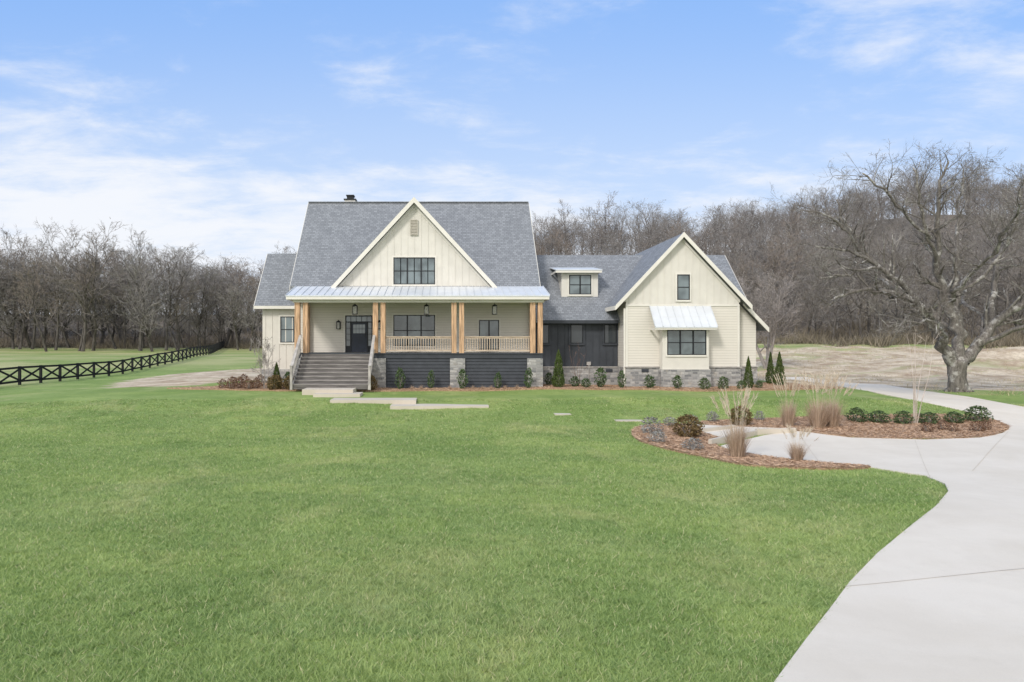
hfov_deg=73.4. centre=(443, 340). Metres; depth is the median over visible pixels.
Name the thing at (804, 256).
woodland tree
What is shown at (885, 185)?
woodland tree
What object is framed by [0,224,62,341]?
woodland tree
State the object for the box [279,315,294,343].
window
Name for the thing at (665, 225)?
woodland tree
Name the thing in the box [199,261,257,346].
woodland tree
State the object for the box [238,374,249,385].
nandina
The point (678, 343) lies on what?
window
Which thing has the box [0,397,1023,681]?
lawn grass
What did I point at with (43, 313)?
woodland tree
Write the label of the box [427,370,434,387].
holly bush
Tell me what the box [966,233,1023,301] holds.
woodland tree
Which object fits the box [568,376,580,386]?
holly bush
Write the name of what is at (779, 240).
woodland tree
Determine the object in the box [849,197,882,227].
woodland tree
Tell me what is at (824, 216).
woodland tree
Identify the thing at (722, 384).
hedge shrub
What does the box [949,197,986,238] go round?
woodland tree
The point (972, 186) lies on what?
woodland tree
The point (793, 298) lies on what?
woodland tree
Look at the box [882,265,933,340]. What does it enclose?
woodland tree
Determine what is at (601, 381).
holly bush
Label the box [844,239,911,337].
woodland tree
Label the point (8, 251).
woodland tree
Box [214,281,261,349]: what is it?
woodland tree
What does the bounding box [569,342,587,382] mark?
sapling
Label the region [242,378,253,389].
nandina
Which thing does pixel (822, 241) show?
woodland tree
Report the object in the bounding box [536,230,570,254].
woodland tree
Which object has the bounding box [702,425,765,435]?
walkway
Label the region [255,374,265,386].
nandina
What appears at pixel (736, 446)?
ornamental grass
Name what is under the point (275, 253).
woodland tree
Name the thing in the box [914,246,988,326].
woodland tree
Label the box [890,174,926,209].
woodland tree
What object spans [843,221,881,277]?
woodland tree
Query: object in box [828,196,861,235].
woodland tree
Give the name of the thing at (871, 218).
woodland tree
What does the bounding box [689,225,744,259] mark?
woodland tree
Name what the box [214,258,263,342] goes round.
woodland tree
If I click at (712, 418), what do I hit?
silvery shrub
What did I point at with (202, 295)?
woodland tree
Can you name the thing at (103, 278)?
woodland tree
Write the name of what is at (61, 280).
woodland tree
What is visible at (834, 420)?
ornamental grass
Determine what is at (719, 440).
kerb
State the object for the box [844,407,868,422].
hedge shrub
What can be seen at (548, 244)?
woodland tree
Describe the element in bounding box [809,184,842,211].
woodland tree
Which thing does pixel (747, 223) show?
woodland tree
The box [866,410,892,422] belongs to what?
hedge shrub
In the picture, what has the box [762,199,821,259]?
woodland tree
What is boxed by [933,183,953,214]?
woodland tree
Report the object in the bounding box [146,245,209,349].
woodland tree
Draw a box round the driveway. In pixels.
[720,377,1023,681]
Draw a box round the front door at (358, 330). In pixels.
[351,323,366,351]
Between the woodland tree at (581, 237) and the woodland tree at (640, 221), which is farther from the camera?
the woodland tree at (581, 237)
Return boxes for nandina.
[217,379,226,388]
[225,379,235,388]
[228,376,236,386]
[233,376,244,387]
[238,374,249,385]
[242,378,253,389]
[251,378,261,388]
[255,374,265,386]
[918,422,936,431]
[936,420,948,429]
[948,423,959,431]
[968,420,986,431]
[979,419,991,429]
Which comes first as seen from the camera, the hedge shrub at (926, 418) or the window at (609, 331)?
the hedge shrub at (926, 418)
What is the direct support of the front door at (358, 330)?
in the farmhouse
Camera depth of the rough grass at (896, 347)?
61.55 m
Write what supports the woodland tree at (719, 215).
on the ground at (164, 381)
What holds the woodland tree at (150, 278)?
on the ground at (164, 381)
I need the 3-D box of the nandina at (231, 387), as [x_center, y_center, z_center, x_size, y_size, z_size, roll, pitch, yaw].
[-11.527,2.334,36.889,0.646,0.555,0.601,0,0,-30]
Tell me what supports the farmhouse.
on the ground at (164, 381)
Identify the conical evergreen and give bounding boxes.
[272,362,281,387]
[551,349,564,386]
[743,356,753,387]
[765,351,774,383]
[773,351,785,384]
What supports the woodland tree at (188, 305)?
on the ground at (164, 381)
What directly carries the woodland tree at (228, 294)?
on the ground at (164, 381)
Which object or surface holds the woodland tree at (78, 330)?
on the ground at (164, 381)
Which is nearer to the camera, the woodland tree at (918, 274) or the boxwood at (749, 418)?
the boxwood at (749, 418)
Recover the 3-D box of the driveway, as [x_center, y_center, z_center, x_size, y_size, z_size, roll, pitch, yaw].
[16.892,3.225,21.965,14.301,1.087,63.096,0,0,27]
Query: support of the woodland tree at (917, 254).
on the ground at (164, 381)
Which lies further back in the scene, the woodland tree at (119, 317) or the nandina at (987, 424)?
the woodland tree at (119, 317)
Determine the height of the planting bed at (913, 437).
0.469 m
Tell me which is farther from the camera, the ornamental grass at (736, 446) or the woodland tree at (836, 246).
the woodland tree at (836, 246)
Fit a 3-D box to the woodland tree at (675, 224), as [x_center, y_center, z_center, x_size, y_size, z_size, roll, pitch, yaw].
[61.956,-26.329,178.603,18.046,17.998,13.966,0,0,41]
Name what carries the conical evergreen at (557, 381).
on the planting bed at (530, 388)
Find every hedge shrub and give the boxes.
[698,377,711,388]
[716,376,728,388]
[736,380,745,388]
[754,381,762,387]
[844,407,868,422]
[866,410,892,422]
[893,410,914,423]
[917,412,942,423]
[942,411,966,422]
[958,405,993,421]
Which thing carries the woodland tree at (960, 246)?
on the ground at (164, 381)
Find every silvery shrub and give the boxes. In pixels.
[641,417,662,433]
[646,430,666,442]
[662,416,675,425]
[681,437,703,449]
[706,411,718,421]
[754,411,764,419]
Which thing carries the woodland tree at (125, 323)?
on the ground at (164, 381)
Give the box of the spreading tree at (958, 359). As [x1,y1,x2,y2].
[763,139,1023,391]
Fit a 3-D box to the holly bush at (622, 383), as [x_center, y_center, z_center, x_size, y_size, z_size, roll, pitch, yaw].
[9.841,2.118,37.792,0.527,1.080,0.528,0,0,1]
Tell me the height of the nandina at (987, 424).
0.413 m
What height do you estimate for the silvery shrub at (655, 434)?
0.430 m
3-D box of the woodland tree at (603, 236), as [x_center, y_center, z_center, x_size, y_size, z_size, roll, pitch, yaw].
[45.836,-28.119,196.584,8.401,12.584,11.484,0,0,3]
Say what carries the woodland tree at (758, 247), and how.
on the ground at (164, 381)
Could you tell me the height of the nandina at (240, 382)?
0.690 m
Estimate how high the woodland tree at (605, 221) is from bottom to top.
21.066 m
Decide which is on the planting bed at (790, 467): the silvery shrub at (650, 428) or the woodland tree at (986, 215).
the silvery shrub at (650, 428)
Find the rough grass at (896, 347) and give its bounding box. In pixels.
[757,343,1023,395]
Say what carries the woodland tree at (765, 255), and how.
on the ground at (164, 381)
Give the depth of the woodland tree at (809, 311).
100.59 m
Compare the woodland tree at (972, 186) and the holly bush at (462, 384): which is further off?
the woodland tree at (972, 186)
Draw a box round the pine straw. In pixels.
[173,382,1009,467]
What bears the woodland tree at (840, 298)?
on the ground at (164, 381)
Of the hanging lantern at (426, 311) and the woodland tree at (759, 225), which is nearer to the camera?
the hanging lantern at (426, 311)
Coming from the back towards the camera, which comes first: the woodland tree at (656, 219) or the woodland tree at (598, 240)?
the woodland tree at (656, 219)
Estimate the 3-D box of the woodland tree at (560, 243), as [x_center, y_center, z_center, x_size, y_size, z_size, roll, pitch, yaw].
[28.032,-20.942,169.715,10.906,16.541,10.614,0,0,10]
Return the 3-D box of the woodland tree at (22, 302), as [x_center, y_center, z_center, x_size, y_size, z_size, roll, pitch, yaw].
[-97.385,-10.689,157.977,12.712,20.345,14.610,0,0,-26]
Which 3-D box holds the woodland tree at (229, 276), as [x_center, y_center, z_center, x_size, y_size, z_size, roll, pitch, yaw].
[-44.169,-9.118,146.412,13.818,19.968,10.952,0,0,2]
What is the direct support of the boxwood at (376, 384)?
on the planting bed at (530, 388)
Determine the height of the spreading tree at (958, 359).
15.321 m
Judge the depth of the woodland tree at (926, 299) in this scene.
105.45 m
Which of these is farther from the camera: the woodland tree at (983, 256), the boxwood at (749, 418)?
the woodland tree at (983, 256)
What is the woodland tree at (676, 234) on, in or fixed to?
on the ground at (164, 381)
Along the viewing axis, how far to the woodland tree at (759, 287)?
103.42 m
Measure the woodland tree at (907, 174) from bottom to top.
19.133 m
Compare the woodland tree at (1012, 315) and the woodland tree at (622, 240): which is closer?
the woodland tree at (1012, 315)
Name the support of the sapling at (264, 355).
on the planting bed at (530, 388)
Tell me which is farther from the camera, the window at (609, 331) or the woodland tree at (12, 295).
the woodland tree at (12, 295)
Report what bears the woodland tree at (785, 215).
on the ground at (164, 381)
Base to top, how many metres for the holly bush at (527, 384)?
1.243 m
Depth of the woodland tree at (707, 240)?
168.44 m
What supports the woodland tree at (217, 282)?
on the ground at (164, 381)
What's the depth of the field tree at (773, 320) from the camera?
61.40 m
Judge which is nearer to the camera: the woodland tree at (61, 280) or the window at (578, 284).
the window at (578, 284)
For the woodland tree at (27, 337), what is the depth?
126.29 m
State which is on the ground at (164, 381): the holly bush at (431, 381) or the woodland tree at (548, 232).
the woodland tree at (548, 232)
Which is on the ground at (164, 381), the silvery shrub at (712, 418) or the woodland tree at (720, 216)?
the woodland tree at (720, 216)
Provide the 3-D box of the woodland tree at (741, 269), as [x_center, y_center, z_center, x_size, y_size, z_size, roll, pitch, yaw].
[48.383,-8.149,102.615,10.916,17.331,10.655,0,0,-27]
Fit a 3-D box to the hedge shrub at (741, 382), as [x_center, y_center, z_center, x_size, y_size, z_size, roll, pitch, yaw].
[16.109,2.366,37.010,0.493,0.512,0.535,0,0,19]
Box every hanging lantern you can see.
[424,303,428,314]
[492,303,496,314]
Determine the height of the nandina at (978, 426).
0.443 m
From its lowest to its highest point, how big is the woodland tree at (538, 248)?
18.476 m
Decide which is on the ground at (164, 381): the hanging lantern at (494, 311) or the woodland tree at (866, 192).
the woodland tree at (866, 192)
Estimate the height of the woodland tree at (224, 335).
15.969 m
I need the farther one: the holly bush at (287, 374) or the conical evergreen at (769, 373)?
the conical evergreen at (769, 373)
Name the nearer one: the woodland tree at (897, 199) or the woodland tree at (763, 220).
the woodland tree at (763, 220)
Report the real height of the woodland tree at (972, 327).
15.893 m
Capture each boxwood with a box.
[266,375,283,389]
[282,375,294,388]
[366,375,378,389]
[669,414,704,436]
[728,405,752,425]
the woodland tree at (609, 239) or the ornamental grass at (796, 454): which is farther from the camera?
the woodland tree at (609, 239)
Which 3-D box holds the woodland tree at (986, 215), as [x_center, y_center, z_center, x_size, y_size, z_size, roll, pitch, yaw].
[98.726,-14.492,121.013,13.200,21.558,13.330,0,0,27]
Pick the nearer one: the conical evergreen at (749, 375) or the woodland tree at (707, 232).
the conical evergreen at (749, 375)
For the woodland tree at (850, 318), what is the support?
on the ground at (164, 381)
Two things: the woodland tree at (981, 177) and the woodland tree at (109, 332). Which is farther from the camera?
the woodland tree at (981, 177)
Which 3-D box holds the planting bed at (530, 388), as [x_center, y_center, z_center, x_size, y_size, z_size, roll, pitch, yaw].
[3.661,2.731,39.144,38.811,0.440,6.311,0,0,0]
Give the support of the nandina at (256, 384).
on the planting bed at (530, 388)
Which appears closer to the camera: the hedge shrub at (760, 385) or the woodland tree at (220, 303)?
the hedge shrub at (760, 385)
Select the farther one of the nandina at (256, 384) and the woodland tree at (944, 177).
the woodland tree at (944, 177)
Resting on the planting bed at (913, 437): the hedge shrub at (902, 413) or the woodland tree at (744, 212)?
the hedge shrub at (902, 413)
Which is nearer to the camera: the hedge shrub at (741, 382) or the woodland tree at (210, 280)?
the hedge shrub at (741, 382)
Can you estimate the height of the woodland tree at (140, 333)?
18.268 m
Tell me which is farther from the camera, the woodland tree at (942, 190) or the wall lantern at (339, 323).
the woodland tree at (942, 190)
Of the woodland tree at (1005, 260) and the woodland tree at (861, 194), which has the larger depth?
the woodland tree at (861, 194)
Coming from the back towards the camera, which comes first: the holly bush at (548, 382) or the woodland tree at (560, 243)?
the woodland tree at (560, 243)
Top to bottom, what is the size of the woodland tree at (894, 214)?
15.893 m
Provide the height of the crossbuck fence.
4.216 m
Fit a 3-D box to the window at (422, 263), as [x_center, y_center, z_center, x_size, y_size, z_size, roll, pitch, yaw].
[-1.752,-4.123,40.170,2.644,1.790,0.060,0,0,0]
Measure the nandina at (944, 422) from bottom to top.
0.430 m
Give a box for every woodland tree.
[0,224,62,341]
[0,234,69,348]
[0,236,69,347]
[0,248,44,311]
[0,250,43,334]
[0,253,104,347]
[0,257,56,348]
[0,265,21,339]
[0,267,61,348]
[0,273,12,330]
[0,281,54,340]
[1,242,72,347]
[1,247,80,351]
[2,296,46,334]
[7,254,37,329]
[20,217,106,349]
[31,220,128,351]
[31,283,76,333]
[34,250,85,337]
[42,249,127,345]
[43,258,135,350]
[47,217,128,350]
[47,260,86,339]
[48,275,120,341]
[61,260,113,337]
[64,255,120,344]
[67,259,154,345]
[71,265,154,344]
[72,239,154,347]
[74,245,130,338]
[81,240,138,348]
[86,261,134,343]
[91,276,139,336]
[95,243,203,350]
[95,277,157,343]
[96,251,154,339]
[99,274,137,340]
[101,227,180,348]
[108,279,170,350]
[111,252,174,351]
[118,257,183,340]
[136,243,214,349]
[142,255,200,349]
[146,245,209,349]
[147,287,202,347]
[159,270,213,340]
[162,275,219,345]
[164,267,210,332]
[179,259,240,345]
[186,282,231,347]
[189,262,244,340]
[190,263,220,334]
[192,271,248,342]
[193,273,251,342]
[196,271,242,341]
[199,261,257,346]
[211,259,253,341]
[211,262,250,339]
[212,277,259,341]
[213,253,250,339]
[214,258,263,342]
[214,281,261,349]
[215,266,262,345]
[224,276,261,350]
[230,280,261,319]
[233,270,261,328]
[244,240,290,284]
[531,210,567,254]
[534,240,545,254]
[536,220,562,248]
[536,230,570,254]
[536,231,573,254]
[546,226,576,254]
[553,200,586,253]
[572,219,599,253]
[575,205,614,254]
[580,219,631,254]
[584,192,635,254]
[594,223,613,251]
[594,228,627,254]
[602,205,629,247]
[607,227,636,249]
[608,238,653,253]
[620,223,664,254]
[625,198,668,253]
[634,217,698,252]
[647,208,668,239]
[650,212,711,250]
[651,213,675,241]
[682,218,703,247]
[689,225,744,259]
[690,231,728,253]
[690,238,718,254]
[693,222,732,259]
[702,203,733,253]
[702,217,740,253]
[707,211,745,258]
[708,206,731,246]
[709,230,755,286]
[717,230,768,279]
[720,205,769,251]
[726,215,745,255]
[730,201,753,229]
[731,200,767,265]
[732,229,803,338]
[734,263,777,313]
[735,226,824,319]
[738,212,774,259]
[742,264,790,313]
[743,234,787,310]
[749,261,785,297]
[752,211,775,234]
[757,230,818,324]
[760,203,788,242]
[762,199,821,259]
[762,209,786,248]
[764,208,813,276]
[764,223,814,284]
[765,274,806,339]
[767,274,816,337]
[773,234,828,308]
[775,199,801,242]
[776,207,793,231]
[790,257,858,337]
[794,280,844,335]
[797,190,838,244]
[802,228,842,286]
[802,261,872,338]
[803,268,866,328]
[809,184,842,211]
[813,232,878,279]
[817,207,905,338]
[818,269,893,341]
[820,188,873,235]
[825,192,861,237]
[825,228,914,338]
[826,210,886,279]
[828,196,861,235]
[832,196,867,242]
[832,232,871,263]
[833,180,864,209]
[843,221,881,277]
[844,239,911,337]
[847,191,885,217]
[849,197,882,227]
[852,176,889,211]
[854,206,891,245]
[866,193,897,230]
[868,179,899,222]
[869,234,976,325]
[869,247,945,326]
[878,203,931,251]
[878,214,922,269]
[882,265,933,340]
[882,280,919,332]
[883,183,908,213]
[889,205,949,265]
[890,160,928,210]
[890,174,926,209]
[890,241,970,335]
[897,207,970,257]
[903,169,937,210]
[912,251,998,322]
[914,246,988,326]
[925,171,959,213]
[927,263,984,337]
[928,239,1010,339]
[929,228,993,294]
[930,171,955,214]
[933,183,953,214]
[947,154,996,227]
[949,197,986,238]
[953,161,992,211]
[953,176,999,204]
[959,203,1023,313]
[963,289,1012,331]
[964,194,1023,246]
[965,233,995,260]
[966,181,1012,245]
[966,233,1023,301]
[967,238,1018,306]
[970,275,1023,326]
[972,251,1023,333]
[975,179,1023,241]
[981,227,1023,337]
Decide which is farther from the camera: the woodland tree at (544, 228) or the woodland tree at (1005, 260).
the woodland tree at (544, 228)
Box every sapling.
[249,335,280,387]
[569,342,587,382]
[904,327,940,422]
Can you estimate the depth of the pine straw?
24.83 m
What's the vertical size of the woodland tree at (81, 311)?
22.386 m
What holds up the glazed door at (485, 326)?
in the farmhouse
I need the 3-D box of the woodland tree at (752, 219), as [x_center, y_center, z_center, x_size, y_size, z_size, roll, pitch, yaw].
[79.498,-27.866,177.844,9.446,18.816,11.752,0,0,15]
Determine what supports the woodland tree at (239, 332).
on the ground at (164, 381)
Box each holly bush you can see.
[282,372,289,385]
[395,367,405,388]
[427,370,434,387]
[456,369,467,388]
[493,372,501,387]
[524,367,533,387]
[543,372,551,384]
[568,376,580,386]
[579,378,590,386]
[593,367,606,386]
[617,370,626,387]
[644,375,655,387]
[671,375,683,387]
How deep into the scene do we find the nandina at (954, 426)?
25.09 m
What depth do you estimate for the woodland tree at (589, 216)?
179.51 m
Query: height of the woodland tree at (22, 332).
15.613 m
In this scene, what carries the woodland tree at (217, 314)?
on the ground at (164, 381)
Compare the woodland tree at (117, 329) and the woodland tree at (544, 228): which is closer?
the woodland tree at (117, 329)
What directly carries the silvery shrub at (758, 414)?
on the planting bed at (913, 437)
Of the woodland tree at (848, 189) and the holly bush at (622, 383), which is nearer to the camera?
the holly bush at (622, 383)
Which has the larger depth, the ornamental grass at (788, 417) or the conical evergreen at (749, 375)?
the conical evergreen at (749, 375)
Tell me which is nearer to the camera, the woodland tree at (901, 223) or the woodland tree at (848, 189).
the woodland tree at (901, 223)
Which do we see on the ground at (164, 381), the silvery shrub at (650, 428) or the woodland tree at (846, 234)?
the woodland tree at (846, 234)
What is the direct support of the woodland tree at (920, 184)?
on the ground at (164, 381)
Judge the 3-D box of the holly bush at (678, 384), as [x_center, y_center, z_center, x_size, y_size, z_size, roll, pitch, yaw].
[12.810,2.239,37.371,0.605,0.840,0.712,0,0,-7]
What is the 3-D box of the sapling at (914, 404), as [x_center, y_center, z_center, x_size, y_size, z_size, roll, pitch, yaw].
[19.493,1.464,27.738,1.432,4.106,1.057,0,0,-26]
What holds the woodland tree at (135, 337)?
on the ground at (164, 381)
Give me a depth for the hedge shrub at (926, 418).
27.64 m
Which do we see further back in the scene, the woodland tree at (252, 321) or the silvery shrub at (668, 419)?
the woodland tree at (252, 321)
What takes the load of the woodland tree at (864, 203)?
on the ground at (164, 381)
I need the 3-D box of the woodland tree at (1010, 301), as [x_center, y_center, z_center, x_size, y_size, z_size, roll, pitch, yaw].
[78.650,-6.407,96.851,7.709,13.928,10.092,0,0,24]
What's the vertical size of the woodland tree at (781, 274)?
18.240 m
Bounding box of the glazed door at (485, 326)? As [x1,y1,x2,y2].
[477,318,500,351]
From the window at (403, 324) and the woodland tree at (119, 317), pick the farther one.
the woodland tree at (119, 317)
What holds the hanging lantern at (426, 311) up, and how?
hanging from the farmhouse
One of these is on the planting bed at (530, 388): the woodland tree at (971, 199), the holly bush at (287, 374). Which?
the holly bush at (287, 374)
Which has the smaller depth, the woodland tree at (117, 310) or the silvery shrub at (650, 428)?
the silvery shrub at (650, 428)
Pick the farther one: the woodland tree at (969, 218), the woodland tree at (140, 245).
the woodland tree at (969, 218)
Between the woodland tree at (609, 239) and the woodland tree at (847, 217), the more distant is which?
the woodland tree at (847, 217)
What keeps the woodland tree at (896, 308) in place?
on the ground at (164, 381)
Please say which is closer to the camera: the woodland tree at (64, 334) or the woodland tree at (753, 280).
the woodland tree at (753, 280)
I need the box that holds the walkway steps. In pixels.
[302,388,641,421]
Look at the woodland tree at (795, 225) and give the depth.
144.54 m
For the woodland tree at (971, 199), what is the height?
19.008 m
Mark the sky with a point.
(214, 126)
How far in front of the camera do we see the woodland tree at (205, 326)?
124.95 m
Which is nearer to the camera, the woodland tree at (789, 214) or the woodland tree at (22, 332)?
the woodland tree at (22, 332)
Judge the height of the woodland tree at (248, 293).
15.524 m
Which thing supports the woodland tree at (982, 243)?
on the ground at (164, 381)
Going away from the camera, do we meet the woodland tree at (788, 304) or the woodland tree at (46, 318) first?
the woodland tree at (788, 304)
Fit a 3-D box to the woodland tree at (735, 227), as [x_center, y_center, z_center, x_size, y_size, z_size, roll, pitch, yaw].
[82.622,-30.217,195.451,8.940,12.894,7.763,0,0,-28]
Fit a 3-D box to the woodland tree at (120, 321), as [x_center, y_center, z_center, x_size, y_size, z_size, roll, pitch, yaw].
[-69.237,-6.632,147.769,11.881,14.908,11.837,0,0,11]
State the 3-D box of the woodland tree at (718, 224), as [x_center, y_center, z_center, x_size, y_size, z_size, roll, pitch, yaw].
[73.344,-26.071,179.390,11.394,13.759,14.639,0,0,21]
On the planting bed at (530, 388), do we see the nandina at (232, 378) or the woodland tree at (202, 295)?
the nandina at (232, 378)
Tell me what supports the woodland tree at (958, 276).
on the ground at (164, 381)
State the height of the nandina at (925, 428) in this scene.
0.402 m
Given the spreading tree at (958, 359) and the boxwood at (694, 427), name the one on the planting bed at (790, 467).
the boxwood at (694, 427)
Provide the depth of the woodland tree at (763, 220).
198.21 m
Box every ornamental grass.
[709,384,761,457]
[770,372,808,425]
[781,423,817,460]
[797,370,850,427]
[809,370,857,426]
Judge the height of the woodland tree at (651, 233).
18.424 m
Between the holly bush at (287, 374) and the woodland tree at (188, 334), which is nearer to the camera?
the holly bush at (287, 374)
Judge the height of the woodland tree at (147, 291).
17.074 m
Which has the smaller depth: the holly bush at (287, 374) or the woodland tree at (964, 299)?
the holly bush at (287, 374)
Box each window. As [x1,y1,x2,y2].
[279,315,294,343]
[392,256,436,285]
[392,313,436,347]
[543,323,550,344]
[567,273,592,295]
[569,323,584,344]
[602,323,617,344]
[665,330,707,356]
[675,273,690,301]
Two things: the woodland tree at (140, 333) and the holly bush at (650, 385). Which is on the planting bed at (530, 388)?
the holly bush at (650, 385)
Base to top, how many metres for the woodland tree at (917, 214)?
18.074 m
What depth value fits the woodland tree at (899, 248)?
115.56 m
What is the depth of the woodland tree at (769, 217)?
184.64 m
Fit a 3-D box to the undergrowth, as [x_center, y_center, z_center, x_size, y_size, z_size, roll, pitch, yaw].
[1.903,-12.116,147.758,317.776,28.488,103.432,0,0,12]
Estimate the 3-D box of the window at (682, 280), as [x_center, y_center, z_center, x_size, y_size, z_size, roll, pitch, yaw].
[13.668,-3.071,38.960,0.914,1.657,0.060,0,0,0]
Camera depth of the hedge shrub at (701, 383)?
37.22 m
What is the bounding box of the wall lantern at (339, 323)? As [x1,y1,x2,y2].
[336,320,340,328]
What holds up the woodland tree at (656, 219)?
on the ground at (164, 381)
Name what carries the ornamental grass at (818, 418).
on the planting bed at (913, 437)
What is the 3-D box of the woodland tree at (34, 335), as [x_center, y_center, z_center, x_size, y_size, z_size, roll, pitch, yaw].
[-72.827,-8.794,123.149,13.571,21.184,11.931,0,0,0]
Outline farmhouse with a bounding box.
[254,195,768,389]
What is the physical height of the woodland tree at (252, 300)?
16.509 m
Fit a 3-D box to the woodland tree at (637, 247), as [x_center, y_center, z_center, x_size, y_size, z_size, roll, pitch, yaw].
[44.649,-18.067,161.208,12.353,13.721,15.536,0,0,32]
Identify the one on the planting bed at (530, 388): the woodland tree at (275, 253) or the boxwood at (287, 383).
the boxwood at (287, 383)
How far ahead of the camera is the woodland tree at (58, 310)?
118.27 m
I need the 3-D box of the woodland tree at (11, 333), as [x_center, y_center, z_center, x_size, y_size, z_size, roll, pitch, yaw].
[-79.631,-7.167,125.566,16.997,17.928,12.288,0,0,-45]
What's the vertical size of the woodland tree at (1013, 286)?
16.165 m
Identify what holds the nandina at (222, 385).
on the planting bed at (530, 388)
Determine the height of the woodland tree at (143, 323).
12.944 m
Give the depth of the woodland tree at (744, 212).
203.84 m
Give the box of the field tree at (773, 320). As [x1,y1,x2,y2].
[736,269,805,368]
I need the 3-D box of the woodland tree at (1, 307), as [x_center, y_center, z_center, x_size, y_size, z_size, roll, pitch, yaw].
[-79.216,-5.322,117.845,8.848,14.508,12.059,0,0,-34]
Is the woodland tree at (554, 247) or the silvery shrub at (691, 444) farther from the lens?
the woodland tree at (554, 247)
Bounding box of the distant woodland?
[0,162,1023,337]
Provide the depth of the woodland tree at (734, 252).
142.12 m
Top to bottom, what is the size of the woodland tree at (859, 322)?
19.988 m
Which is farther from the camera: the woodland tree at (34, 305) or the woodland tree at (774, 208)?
the woodland tree at (774, 208)
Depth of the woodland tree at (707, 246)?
140.36 m
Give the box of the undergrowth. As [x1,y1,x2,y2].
[0,243,1023,348]
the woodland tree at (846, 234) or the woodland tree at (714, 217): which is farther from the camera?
the woodland tree at (714, 217)
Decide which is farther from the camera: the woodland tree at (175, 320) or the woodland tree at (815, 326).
the woodland tree at (175, 320)
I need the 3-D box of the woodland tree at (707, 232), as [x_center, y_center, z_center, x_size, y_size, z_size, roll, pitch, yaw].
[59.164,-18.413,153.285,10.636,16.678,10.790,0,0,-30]
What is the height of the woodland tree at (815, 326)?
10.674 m
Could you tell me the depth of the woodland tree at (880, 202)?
195.10 m
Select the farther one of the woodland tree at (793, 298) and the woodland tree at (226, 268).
the woodland tree at (226, 268)
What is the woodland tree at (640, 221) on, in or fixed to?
on the ground at (164, 381)
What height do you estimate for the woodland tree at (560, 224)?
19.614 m
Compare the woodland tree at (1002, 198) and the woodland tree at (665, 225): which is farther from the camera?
the woodland tree at (665, 225)
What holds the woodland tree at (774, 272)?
on the ground at (164, 381)
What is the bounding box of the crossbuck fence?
[0,339,224,384]
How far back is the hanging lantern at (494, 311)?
38.86 m
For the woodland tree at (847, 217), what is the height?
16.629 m
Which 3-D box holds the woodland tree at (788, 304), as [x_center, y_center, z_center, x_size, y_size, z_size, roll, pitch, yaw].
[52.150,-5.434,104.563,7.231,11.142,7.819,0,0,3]
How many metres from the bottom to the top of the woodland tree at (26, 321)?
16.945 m
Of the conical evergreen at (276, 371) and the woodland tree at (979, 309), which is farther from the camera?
the woodland tree at (979, 309)
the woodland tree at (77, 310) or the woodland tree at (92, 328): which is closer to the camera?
the woodland tree at (92, 328)
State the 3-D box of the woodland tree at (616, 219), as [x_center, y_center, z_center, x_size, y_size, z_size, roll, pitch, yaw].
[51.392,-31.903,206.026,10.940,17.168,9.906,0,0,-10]
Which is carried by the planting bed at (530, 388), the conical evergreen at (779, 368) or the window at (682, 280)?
the conical evergreen at (779, 368)
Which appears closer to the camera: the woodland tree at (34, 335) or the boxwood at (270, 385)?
the boxwood at (270, 385)
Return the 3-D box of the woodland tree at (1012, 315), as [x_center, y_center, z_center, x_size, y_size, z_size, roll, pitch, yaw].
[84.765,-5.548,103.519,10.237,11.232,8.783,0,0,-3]
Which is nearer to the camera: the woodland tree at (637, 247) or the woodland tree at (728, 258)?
the woodland tree at (728, 258)
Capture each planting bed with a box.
[167,382,840,391]
[632,423,870,469]
[700,414,1008,438]
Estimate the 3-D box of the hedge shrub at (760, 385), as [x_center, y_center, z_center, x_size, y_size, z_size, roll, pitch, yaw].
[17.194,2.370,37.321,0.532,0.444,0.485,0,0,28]
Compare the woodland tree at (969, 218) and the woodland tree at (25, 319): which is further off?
the woodland tree at (969, 218)
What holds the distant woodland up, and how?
on the ground at (164, 381)
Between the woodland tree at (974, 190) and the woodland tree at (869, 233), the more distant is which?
the woodland tree at (974, 190)
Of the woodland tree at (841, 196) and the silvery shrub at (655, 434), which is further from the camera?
the woodland tree at (841, 196)
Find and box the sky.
[0,0,1023,314]
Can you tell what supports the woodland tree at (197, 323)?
on the ground at (164, 381)
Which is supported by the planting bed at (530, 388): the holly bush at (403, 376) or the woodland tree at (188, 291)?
the holly bush at (403, 376)
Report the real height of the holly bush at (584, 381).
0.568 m
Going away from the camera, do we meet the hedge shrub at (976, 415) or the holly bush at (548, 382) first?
the hedge shrub at (976, 415)
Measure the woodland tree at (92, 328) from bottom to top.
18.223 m
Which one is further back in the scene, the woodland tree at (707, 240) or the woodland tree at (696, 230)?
the woodland tree at (696, 230)
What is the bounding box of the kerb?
[703,425,795,443]
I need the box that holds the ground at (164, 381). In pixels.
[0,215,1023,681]
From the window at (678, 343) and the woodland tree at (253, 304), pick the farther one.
the woodland tree at (253, 304)
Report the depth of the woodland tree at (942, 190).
201.80 m
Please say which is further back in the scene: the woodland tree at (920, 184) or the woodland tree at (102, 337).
the woodland tree at (920, 184)
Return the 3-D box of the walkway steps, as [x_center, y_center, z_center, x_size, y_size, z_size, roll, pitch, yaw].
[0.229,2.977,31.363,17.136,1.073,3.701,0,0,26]
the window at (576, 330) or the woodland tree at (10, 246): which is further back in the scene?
the woodland tree at (10, 246)
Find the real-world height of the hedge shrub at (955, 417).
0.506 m
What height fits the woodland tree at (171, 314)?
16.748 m
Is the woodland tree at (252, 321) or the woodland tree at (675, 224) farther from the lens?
the woodland tree at (675, 224)

